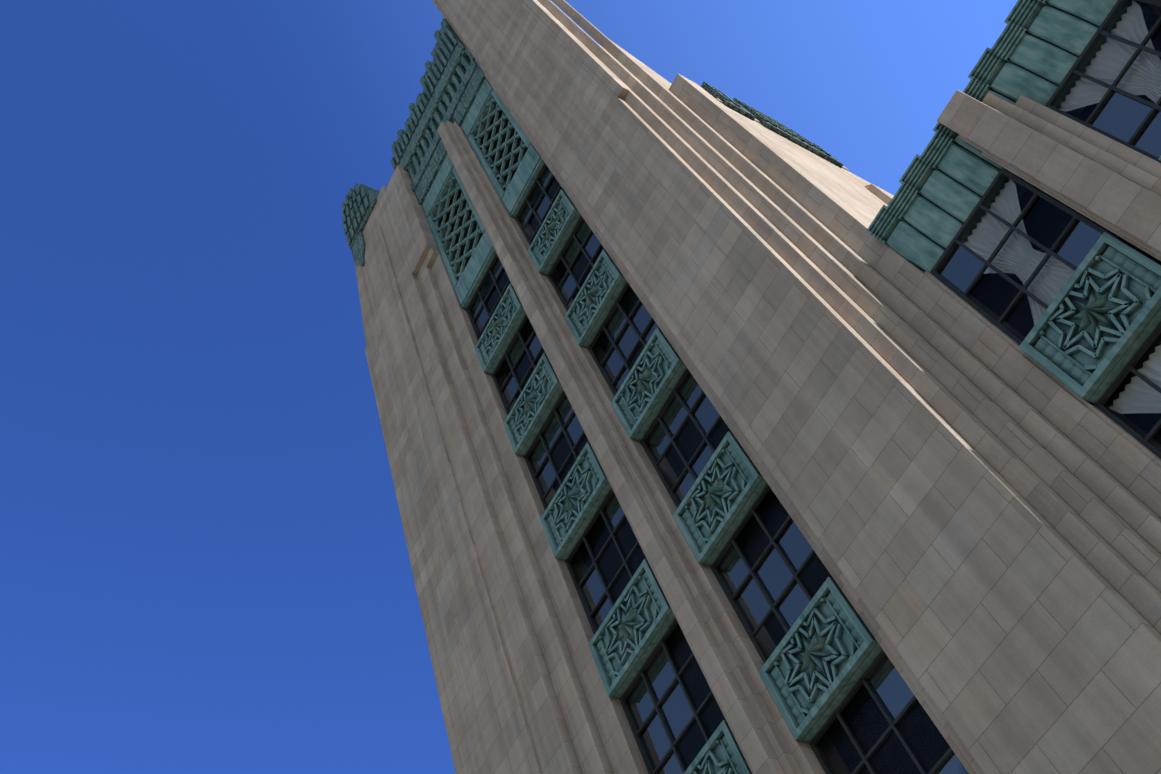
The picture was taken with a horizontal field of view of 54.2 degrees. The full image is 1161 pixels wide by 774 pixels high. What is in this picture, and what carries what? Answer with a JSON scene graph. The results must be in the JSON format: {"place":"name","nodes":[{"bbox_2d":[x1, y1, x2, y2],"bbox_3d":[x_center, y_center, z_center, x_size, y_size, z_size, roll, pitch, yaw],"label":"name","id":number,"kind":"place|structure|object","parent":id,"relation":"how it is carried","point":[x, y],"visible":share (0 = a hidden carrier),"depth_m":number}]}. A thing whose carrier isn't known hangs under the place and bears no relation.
{"place":"outdoors","nodes":[
{"label":"outdoors","id":0,"kind":"place"},
{"bbox_2d":[0,0,1017,773],"label":"sky","id":1,"kind":"structure","parent":0,"point":[205,565]},
{"bbox_2d":[441,110,949,773],"bbox_3d":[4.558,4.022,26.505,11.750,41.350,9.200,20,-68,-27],"label":"tower interior","id":2,"kind":"object","parent":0,"point":[923,742],"depth_m":18.46},
{"bbox_2d":[355,0,1160,773],"bbox_3d":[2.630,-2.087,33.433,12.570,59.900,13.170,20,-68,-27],"label":"building wall","id":3,"kind":"structure","parent":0,"point":[969,500],"depth_m":18.45},
{"bbox_2d":[341,18,485,266],"bbox_3d":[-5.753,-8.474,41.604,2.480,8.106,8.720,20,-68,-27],"label":"copper tower crest","id":4,"kind":"object","parent":3,"relation":"on","point":[452,79],"visible":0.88,"depth_m":40.49},
{"bbox_2d":[422,78,882,773],"bbox_3d":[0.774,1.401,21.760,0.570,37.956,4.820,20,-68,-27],"label":"decorative panels","id":5,"kind":"object","parent":3,"relation":"attached to","point":[820,660],"visible":1,"depth_m":21.32},
{"bbox_2d":[466,163,953,773],"bbox_3d":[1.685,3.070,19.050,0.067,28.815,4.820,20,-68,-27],"label":"window frames","id":6,"kind":"structure","parent":3,"relation":"in","point":[748,629],"depth_m":20.07},
{"bbox_2d":[469,166,968,773],"bbox_3d":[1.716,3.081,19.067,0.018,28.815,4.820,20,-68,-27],"label":"window panes","id":7,"kind":"structure","parent":6,"relation":"in","point":[889,686],"depth_m":19.14},
{"bbox_2d":[701,82,842,167],"bbox_3d":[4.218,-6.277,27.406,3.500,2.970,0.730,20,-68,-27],"label":"copper finials","id":8,"kind":"object","parent":3,"relation":"attached to","point":[763,119],"visible":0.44,"depth_m":26.39},
{"bbox_2d":[924,0,1160,466],"bbox_3d":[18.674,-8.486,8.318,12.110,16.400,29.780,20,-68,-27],"label":"stone wall","id":9,"kind":"structure","parent":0,"point":[1110,184],"depth_m":14.38},
{"bbox_2d":[866,0,1160,403],"bbox_3d":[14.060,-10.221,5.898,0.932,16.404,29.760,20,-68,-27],"label":"wing copperwork","id":10,"kind":"object","parent":9,"relation":"attached to","point":[1093,328],"visible":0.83,"depth_m":15.63},
{"bbox_2d":[930,0,1160,458],"bbox_3d":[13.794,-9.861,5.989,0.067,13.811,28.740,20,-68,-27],"label":"wing window frames","id":11,"kind":"structure","parent":9,"relation":"in","point":[1156,332],"depth_m":14.88},
{"bbox_2d":[937,0,1160,445],"bbox_3d":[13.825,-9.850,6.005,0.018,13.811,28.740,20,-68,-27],"label":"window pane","id":12,"kind":"structure","parent":11,"relation":"in","point":[1120,116],"depth_m":14.54},
{"bbox_2d":[963,0,1160,413],"bbox_3d":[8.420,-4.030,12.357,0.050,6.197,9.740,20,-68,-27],"label":"curtains","id":13,"kind":"object","parent":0,"point":[1045,291],"depth_m":15.03},
{"bbox_2d":[970,13,1160,443],"bbox_3d":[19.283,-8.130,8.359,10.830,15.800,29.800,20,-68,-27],"label":"wing interior","id":14,"kind":"object","parent":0,"point":[1053,217],"depth_m":15.97}
]}

